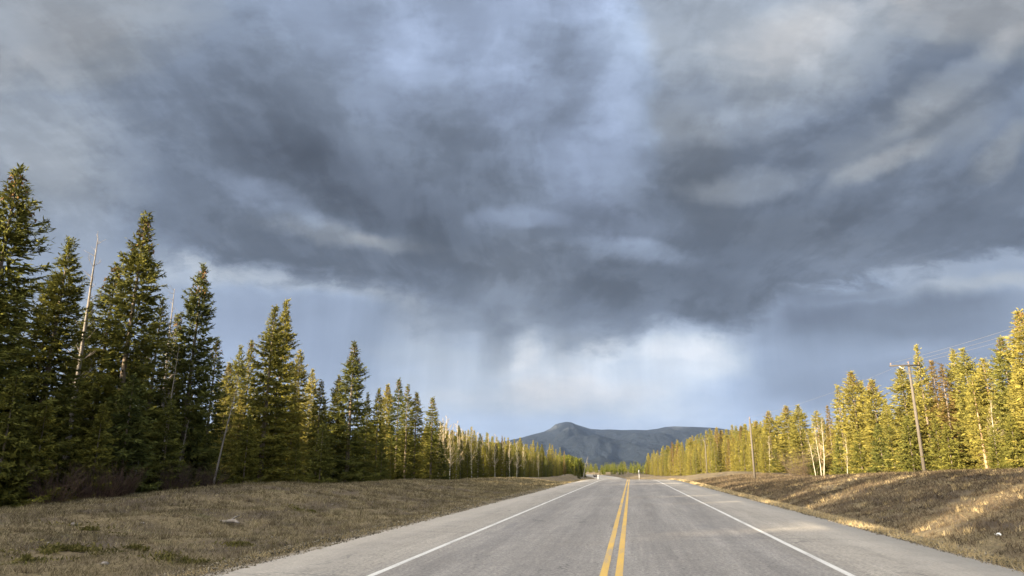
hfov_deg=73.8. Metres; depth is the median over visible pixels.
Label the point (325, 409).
spruce tree
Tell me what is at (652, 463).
spruce tree
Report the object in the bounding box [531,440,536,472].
spruce tree
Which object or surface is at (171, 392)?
dead tree
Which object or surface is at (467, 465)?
spruce tree
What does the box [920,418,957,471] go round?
young spruce
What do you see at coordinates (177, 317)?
spruce tree
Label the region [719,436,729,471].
spruce tree
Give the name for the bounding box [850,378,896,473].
spruce tree
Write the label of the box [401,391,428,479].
spruce tree
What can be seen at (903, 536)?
straw grass
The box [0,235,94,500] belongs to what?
spruce tree
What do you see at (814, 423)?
pine tree
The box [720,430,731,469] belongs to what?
spruce tree
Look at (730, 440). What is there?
spruce tree
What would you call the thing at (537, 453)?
spruce tree
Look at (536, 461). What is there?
spruce tree
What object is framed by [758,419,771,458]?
spruce tree
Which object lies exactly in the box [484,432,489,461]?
spruce tree
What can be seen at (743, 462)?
spruce tree
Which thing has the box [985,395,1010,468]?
spruce tree
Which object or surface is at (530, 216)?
sky
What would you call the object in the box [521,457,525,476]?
spruce tree
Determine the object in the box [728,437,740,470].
spruce tree
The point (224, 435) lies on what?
dead tree
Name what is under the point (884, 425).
spruce tree
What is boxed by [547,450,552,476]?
spruce tree
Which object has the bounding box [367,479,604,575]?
edge line marking
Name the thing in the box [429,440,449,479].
young spruce
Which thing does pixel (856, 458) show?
young spruce
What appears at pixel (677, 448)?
spruce tree
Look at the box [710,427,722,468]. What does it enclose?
spruce tree
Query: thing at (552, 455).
spruce tree
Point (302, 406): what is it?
spruce tree
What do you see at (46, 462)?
young spruce
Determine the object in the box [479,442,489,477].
spruce tree
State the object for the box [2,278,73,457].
spruce tree
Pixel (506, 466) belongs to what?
spruce tree
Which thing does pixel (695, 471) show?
spruce tree
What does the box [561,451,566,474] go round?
spruce tree
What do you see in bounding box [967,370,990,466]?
spruce tree
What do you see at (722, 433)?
spruce tree
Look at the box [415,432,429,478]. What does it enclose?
spruce tree
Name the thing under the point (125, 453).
young spruce
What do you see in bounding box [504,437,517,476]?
spruce tree
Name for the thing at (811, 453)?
aspen tree
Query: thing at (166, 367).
dead tree
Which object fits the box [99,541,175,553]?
shrub
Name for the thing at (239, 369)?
spruce tree
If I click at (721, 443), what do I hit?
spruce tree
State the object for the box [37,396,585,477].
spruce wood
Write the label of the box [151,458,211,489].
bare bush
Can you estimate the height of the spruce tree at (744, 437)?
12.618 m
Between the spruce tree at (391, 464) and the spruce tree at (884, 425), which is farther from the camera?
the spruce tree at (884, 425)
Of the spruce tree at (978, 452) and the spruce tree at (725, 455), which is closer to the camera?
the spruce tree at (978, 452)
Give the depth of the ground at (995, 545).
22.99 m
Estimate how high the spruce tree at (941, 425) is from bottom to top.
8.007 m
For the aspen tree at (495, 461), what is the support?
on the ground at (995, 545)
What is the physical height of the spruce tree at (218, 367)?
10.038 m
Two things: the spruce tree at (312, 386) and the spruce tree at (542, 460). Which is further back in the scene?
the spruce tree at (542, 460)
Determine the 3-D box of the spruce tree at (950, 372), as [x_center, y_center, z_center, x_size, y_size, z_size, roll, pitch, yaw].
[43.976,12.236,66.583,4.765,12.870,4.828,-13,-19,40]
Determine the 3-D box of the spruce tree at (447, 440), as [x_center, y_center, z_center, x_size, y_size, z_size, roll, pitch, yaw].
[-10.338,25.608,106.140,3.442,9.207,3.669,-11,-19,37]
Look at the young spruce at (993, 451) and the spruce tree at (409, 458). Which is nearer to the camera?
the young spruce at (993, 451)
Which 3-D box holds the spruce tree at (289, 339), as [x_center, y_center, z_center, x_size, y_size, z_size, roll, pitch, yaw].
[-18.973,8.540,55.358,6.177,16.067,5.204,-3,-15,12]
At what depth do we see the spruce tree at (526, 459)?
204.64 m
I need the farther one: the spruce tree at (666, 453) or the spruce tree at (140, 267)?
the spruce tree at (666, 453)
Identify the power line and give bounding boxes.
[893,325,1021,362]
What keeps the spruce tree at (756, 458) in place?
on the ground at (995, 545)
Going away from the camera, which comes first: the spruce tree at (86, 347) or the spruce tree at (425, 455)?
the spruce tree at (86, 347)
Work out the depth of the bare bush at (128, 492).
27.45 m
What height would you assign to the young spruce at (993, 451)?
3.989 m
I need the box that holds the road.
[216,474,1023,575]
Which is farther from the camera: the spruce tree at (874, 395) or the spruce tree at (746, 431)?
the spruce tree at (746, 431)
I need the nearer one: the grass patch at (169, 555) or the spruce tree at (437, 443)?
the grass patch at (169, 555)
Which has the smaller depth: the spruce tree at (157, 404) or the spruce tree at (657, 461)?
the spruce tree at (157, 404)
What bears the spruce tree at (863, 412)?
on the ground at (995, 545)
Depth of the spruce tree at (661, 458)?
340.50 m
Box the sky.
[0,0,1023,445]
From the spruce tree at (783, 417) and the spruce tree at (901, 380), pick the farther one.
the spruce tree at (783, 417)
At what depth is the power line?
54.92 m
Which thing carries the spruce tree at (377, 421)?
on the ground at (995, 545)
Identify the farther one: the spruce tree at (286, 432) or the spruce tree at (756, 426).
the spruce tree at (756, 426)
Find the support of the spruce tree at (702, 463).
on the ground at (995, 545)
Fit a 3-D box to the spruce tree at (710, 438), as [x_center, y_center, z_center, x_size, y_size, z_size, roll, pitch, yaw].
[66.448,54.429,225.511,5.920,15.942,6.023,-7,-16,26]
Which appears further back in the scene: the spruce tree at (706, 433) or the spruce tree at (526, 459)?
the spruce tree at (706, 433)
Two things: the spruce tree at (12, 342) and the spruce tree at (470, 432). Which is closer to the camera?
the spruce tree at (12, 342)
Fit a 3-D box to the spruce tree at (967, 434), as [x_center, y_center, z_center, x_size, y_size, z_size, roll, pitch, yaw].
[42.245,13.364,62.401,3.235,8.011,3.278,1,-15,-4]
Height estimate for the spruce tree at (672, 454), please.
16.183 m
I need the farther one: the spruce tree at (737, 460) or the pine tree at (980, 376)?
the spruce tree at (737, 460)
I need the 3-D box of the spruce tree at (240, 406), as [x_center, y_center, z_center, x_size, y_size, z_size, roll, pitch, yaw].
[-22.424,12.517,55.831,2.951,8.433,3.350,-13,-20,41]
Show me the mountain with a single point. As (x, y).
(599, 447)
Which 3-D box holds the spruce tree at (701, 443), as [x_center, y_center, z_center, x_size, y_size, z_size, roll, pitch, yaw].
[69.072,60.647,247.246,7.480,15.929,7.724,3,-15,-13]
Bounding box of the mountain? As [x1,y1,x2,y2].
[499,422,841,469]
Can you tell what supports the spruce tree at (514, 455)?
on the ground at (995, 545)
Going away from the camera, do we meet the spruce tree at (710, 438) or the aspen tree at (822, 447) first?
the aspen tree at (822, 447)
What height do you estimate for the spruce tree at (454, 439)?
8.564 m
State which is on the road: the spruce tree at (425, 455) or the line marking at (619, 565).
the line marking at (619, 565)
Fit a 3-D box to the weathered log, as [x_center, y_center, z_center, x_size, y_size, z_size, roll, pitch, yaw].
[-9.285,7.689,22.660,1.206,0.269,0.408,-10,-18,34]
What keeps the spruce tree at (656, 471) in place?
on the ground at (995, 545)
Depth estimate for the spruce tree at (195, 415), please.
38.84 m
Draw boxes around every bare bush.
[22,459,97,504]
[66,458,135,498]
[93,462,148,496]
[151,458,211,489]
[194,463,233,486]
[775,443,823,476]
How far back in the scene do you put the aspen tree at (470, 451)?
108.71 m
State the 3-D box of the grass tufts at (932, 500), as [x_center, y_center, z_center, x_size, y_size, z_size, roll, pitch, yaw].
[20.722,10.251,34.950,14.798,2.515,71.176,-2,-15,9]
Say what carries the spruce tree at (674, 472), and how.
on the ground at (995, 545)
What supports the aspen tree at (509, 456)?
on the ground at (995, 545)
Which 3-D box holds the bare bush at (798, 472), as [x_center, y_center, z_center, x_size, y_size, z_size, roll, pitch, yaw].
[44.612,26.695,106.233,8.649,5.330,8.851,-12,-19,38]
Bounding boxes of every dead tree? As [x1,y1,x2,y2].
[58,234,105,496]
[158,286,175,407]
[158,349,178,487]
[213,377,239,482]
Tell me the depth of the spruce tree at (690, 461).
246.26 m
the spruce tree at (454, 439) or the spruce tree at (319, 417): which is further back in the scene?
the spruce tree at (454, 439)
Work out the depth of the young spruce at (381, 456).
63.65 m
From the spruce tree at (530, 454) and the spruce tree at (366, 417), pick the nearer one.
the spruce tree at (366, 417)
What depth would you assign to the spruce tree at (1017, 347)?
51.83 m
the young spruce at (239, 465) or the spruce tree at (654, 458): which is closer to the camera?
the young spruce at (239, 465)
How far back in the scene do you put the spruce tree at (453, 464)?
95.75 m
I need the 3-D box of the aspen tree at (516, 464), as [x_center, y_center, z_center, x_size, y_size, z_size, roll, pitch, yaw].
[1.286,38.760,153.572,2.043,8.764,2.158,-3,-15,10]
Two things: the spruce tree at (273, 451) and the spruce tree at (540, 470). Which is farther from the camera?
the spruce tree at (540, 470)
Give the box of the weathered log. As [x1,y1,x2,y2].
[218,515,239,523]
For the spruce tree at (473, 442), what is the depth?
133.91 m
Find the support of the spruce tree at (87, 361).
on the ground at (995, 545)
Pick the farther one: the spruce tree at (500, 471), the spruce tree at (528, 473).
the spruce tree at (528, 473)
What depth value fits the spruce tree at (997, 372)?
56.37 m
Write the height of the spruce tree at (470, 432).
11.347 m
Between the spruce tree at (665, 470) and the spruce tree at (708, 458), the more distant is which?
the spruce tree at (665, 470)
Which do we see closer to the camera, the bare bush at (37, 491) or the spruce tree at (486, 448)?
the bare bush at (37, 491)
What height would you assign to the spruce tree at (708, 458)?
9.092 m
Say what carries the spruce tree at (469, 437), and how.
on the ground at (995, 545)
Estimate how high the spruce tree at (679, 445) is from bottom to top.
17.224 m
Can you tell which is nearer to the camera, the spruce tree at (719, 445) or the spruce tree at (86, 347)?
the spruce tree at (86, 347)
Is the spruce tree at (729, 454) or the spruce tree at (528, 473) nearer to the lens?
the spruce tree at (528, 473)
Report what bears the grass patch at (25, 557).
on the ground at (995, 545)
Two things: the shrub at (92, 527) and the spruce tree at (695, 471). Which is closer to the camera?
the shrub at (92, 527)
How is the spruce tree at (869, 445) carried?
on the ground at (995, 545)
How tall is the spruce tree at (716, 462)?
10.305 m
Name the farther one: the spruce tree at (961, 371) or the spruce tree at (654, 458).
the spruce tree at (654, 458)
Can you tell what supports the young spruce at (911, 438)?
on the ground at (995, 545)
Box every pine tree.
[772,415,784,452]
[806,410,828,473]
[918,388,938,449]
[960,374,998,468]
[973,358,1007,442]
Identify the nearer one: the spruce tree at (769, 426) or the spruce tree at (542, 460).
the spruce tree at (769, 426)
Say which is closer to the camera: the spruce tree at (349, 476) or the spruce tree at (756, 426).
the spruce tree at (349, 476)
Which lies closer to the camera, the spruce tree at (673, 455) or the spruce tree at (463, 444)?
the spruce tree at (463, 444)
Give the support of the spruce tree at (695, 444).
on the ground at (995, 545)
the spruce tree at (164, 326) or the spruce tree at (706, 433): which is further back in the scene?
the spruce tree at (706, 433)
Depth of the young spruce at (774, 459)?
134.05 m
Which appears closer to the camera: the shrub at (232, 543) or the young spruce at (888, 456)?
the shrub at (232, 543)
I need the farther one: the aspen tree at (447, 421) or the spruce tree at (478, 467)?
the spruce tree at (478, 467)
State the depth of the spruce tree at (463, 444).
116.98 m
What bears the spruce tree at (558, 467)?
on the ground at (995, 545)
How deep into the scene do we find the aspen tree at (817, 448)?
103.82 m
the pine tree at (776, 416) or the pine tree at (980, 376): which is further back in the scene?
the pine tree at (776, 416)
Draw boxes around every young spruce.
[0,370,51,508]
[4,397,69,504]
[52,401,121,499]
[60,372,162,495]
[135,398,200,493]
[223,413,266,484]
[285,435,306,482]
[299,421,337,483]
[369,440,391,480]
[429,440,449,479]
[770,447,783,472]
[806,443,827,475]
[828,435,849,474]
[847,430,869,473]
[865,422,893,472]
[877,426,901,472]
[892,414,937,472]
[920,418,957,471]
[932,422,974,470]
[982,426,1014,469]
[995,414,1023,468]
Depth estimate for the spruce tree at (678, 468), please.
276.90 m
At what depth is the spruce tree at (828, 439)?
108.47 m
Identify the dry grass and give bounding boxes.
[694,469,1023,552]
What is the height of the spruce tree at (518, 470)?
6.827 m
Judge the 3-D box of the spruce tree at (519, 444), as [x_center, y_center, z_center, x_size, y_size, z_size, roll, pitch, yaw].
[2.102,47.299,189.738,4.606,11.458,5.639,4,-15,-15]
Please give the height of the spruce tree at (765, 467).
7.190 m
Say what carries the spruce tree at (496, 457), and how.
on the ground at (995, 545)
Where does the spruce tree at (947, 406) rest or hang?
on the ground at (995, 545)
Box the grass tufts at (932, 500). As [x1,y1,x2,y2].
[730,468,1023,559]
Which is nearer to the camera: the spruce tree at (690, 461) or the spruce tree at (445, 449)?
the spruce tree at (445, 449)
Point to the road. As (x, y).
(670, 531)
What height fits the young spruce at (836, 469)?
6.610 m
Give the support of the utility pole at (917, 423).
on the ground at (995, 545)
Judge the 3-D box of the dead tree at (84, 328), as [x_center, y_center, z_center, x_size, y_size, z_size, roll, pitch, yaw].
[-20.985,3.643,33.203,1.255,13.131,1.773,-6,-16,21]
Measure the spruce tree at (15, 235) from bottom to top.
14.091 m
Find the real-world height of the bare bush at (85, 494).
1.788 m
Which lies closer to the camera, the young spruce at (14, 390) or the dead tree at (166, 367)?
the young spruce at (14, 390)
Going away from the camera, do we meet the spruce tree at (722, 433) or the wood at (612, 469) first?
the spruce tree at (722, 433)
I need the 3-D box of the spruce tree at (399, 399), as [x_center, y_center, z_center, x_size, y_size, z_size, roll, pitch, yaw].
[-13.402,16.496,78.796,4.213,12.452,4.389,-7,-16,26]
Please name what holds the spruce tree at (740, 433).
on the ground at (995, 545)
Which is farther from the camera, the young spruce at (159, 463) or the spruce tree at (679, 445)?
the spruce tree at (679, 445)
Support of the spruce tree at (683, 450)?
on the ground at (995, 545)
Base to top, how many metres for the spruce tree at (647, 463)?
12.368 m
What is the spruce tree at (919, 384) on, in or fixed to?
on the ground at (995, 545)
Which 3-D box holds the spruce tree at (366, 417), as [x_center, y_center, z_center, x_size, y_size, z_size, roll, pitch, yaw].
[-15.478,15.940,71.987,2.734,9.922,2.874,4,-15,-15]
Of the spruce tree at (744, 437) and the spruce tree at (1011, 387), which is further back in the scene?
the spruce tree at (744, 437)
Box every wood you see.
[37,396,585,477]
[582,462,653,474]
[654,426,840,469]
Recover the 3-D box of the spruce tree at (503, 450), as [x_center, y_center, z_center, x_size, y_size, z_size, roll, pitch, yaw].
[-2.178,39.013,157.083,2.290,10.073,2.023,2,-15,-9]
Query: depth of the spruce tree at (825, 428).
120.62 m
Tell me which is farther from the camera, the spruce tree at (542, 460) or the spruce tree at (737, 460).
the spruce tree at (542, 460)
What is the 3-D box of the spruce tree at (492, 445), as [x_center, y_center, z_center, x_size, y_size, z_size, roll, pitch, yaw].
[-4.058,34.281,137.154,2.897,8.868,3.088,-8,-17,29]
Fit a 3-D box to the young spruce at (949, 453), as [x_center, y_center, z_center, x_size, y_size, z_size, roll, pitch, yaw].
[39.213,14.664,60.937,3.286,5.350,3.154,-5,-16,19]
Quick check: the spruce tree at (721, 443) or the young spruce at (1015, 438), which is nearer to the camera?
the young spruce at (1015, 438)
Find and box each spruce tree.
[0,163,82,505]
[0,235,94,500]
[1,333,25,389]
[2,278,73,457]
[52,261,142,480]
[52,301,103,466]
[55,210,183,491]
[118,297,183,473]
[127,311,188,474]
[136,392,163,482]
[152,262,235,487]
[184,336,234,486]
[208,362,240,484]
[217,344,250,482]
[221,304,303,482]
[221,390,246,482]
[232,298,309,481]
[237,339,257,451]
[279,387,306,476]
[284,349,312,480]
[298,379,334,481]
[299,368,323,470]
[311,404,329,473]
[317,340,384,482]
[317,374,352,482]
[352,392,375,481]
[363,388,390,480]
[373,384,399,479]
[377,377,410,479]
[386,440,395,478]
[390,384,419,479]
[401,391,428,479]
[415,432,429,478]
[416,396,445,479]
[436,426,442,474]
[441,438,450,479]
[443,423,458,479]
[445,437,458,479]
[446,430,455,473]
[452,439,459,479]
[453,425,463,464]
[455,439,466,478]
[457,430,466,477]
[459,441,475,478]
[463,430,474,477]
[468,426,475,452]
[468,430,476,470]
[469,449,475,473]
[472,444,485,477]
[473,434,488,476]
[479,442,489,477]
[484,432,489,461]
[485,445,496,477]
[487,436,497,476]
[492,443,500,476]
[496,444,506,476]
[500,436,505,469]
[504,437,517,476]
[504,449,510,476]
[509,459,514,476]
[512,439,519,476]
[515,437,525,471]
[515,450,522,476]
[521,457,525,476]
[523,444,527,476]
[525,444,533,476]
[525,458,533,476]
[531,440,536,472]
[532,448,539,476]
[533,464,537,476]
[534,443,539,466]
[538,444,549,476]
[538,462,542,476]
[543,456,548,476]
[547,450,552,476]
[550,445,557,475]
[553,449,558,473]
[555,454,562,475]
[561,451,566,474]
[645,454,651,473]
[649,454,654,473]
[651,450,656,471]
[653,462,658,475]
[654,451,659,472]
[657,448,664,475]
[662,446,670,473]
[663,463,668,475]
[666,451,673,475]
[668,443,676,473]
[668,444,675,475]
[672,440,680,475]
[672,455,679,475]
[674,443,679,472]
[675,442,686,474]
[675,448,683,475]
[681,439,691,475]
[682,438,695,474]
[684,445,696,474]
[688,448,701,474]
[689,437,701,473]
[693,443,703,473]
[696,434,705,471]
[699,430,712,472]
[699,443,706,472]
[704,444,713,472]
[705,429,714,471]
[708,438,724,472]
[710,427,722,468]
[715,430,725,455]
[716,442,724,471]
[718,430,726,461]
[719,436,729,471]
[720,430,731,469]
[724,430,733,463]
[725,439,732,470]
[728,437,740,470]
[730,426,739,455]
[730,433,746,470]
[737,426,742,456]
[738,442,750,470]
[739,424,746,468]
[740,424,748,464]
[743,428,764,471]
[746,420,762,455]
[746,435,752,470]
[756,435,774,472]
[757,424,761,447]
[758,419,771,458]
[759,411,784,470]
[771,406,808,472]
[782,404,827,474]
[817,417,832,473]
[823,405,838,470]
[826,384,856,473]
[830,434,840,474]
[833,370,872,472]
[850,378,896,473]
[852,380,874,469]
[863,424,874,468]
[871,399,899,471]
[877,366,940,471]
[905,344,940,470]
[921,360,944,457]
[929,398,961,465]
[935,363,965,465]
[940,348,970,456]
[944,347,985,469]
[953,392,981,468]
[960,384,992,469]
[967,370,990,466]
[980,335,1023,463]
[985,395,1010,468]
[998,308,1023,462]
[1001,371,1023,467]
[1010,369,1023,465]
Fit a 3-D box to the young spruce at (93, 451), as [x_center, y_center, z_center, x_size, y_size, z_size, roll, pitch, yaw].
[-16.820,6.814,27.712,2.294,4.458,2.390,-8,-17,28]
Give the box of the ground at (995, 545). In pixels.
[0,470,1023,575]
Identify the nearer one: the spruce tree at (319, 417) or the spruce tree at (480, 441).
the spruce tree at (319, 417)
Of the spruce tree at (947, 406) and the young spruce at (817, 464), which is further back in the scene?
the young spruce at (817, 464)
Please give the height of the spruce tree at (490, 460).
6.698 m
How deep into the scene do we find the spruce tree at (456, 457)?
101.72 m
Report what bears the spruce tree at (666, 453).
on the ground at (995, 545)
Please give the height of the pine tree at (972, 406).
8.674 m
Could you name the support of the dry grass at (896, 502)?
on the ground at (995, 545)
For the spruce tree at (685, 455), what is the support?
on the ground at (995, 545)
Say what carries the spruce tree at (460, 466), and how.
on the ground at (995, 545)
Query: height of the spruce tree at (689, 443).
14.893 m
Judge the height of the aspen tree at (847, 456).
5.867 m
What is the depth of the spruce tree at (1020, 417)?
49.26 m
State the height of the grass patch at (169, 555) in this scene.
0.254 m
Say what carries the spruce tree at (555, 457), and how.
on the ground at (995, 545)
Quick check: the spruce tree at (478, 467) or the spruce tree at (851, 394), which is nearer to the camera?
the spruce tree at (851, 394)
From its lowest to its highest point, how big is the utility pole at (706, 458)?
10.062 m
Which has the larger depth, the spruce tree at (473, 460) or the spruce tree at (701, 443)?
the spruce tree at (701, 443)
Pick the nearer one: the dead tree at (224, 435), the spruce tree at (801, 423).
the dead tree at (224, 435)
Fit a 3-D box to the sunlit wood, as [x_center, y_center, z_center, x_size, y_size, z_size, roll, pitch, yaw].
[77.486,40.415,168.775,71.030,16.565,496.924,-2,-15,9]
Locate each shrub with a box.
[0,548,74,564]
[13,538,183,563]
[25,518,140,537]
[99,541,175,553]
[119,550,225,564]
[195,539,297,547]
[278,504,346,516]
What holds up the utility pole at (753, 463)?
on the ground at (995, 545)
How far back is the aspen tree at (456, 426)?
103.86 m
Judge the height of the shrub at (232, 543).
0.211 m
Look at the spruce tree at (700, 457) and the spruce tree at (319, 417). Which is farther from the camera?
the spruce tree at (700, 457)
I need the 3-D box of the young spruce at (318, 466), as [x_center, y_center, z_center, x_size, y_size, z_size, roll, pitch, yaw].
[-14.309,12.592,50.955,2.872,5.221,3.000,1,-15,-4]
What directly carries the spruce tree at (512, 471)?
on the ground at (995, 545)
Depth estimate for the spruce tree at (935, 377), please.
70.85 m
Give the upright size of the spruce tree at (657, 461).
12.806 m
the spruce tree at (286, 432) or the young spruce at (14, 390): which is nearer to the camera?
the young spruce at (14, 390)
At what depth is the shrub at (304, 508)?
27.18 m
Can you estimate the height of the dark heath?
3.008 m
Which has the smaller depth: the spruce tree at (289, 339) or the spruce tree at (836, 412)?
the spruce tree at (289, 339)
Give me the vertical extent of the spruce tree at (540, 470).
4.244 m
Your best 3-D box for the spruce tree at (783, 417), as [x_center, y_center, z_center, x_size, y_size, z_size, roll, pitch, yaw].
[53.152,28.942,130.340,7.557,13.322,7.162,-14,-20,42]
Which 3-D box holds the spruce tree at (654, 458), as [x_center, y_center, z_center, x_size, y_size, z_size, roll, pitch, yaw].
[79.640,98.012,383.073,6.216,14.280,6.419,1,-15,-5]
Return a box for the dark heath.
[692,467,1023,558]
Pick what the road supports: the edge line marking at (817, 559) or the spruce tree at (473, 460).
the edge line marking at (817, 559)
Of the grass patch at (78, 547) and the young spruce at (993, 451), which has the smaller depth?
the grass patch at (78, 547)
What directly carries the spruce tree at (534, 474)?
on the ground at (995, 545)
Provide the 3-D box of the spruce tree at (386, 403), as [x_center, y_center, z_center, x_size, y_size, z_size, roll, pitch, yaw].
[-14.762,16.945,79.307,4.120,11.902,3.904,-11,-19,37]
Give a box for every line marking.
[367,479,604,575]
[600,476,627,575]
[608,476,854,575]
[615,479,629,575]
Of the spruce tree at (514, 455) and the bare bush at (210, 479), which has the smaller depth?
the bare bush at (210, 479)
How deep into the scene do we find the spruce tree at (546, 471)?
168.66 m
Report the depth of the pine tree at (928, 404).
78.96 m
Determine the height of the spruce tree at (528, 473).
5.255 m
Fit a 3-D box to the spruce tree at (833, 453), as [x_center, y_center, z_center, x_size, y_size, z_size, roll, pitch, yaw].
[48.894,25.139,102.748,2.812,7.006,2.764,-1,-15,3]
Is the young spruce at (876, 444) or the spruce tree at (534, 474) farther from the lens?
the spruce tree at (534, 474)
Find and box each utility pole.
[704,439,707,472]
[749,417,755,478]
[889,362,925,471]
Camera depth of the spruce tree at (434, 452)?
85.53 m
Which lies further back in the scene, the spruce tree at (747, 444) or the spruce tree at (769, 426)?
the spruce tree at (747, 444)
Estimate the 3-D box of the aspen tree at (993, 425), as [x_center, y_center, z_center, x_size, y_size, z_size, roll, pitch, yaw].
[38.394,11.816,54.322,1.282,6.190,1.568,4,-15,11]
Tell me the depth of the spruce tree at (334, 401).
61.00 m
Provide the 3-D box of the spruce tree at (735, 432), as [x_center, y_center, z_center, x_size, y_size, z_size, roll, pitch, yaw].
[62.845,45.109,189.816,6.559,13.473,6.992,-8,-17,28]
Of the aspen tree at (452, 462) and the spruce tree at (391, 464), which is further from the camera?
the aspen tree at (452, 462)
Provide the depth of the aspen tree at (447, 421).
99.67 m
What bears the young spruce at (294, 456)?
on the ground at (995, 545)
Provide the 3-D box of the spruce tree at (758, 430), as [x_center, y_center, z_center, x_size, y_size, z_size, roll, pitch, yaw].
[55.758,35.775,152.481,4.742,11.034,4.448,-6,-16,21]
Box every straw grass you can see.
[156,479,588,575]
[667,478,1023,571]
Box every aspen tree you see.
[439,419,448,462]
[445,427,456,475]
[454,421,462,474]
[469,427,476,476]
[492,435,499,468]
[506,441,513,471]
[515,442,520,467]
[804,432,815,474]
[812,425,823,474]
[816,419,830,474]
[842,435,848,472]
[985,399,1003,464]
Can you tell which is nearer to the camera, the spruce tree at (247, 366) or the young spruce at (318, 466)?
the young spruce at (318, 466)
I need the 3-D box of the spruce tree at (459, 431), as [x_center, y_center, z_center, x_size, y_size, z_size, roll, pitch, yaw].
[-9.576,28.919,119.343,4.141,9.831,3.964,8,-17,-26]
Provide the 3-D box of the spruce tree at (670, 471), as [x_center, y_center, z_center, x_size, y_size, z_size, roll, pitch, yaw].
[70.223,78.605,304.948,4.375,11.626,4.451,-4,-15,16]
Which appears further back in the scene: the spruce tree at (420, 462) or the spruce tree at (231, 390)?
the spruce tree at (420, 462)
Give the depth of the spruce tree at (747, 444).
153.08 m
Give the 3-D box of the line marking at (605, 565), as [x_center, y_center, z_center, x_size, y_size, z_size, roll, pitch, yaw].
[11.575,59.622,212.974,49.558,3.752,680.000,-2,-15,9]

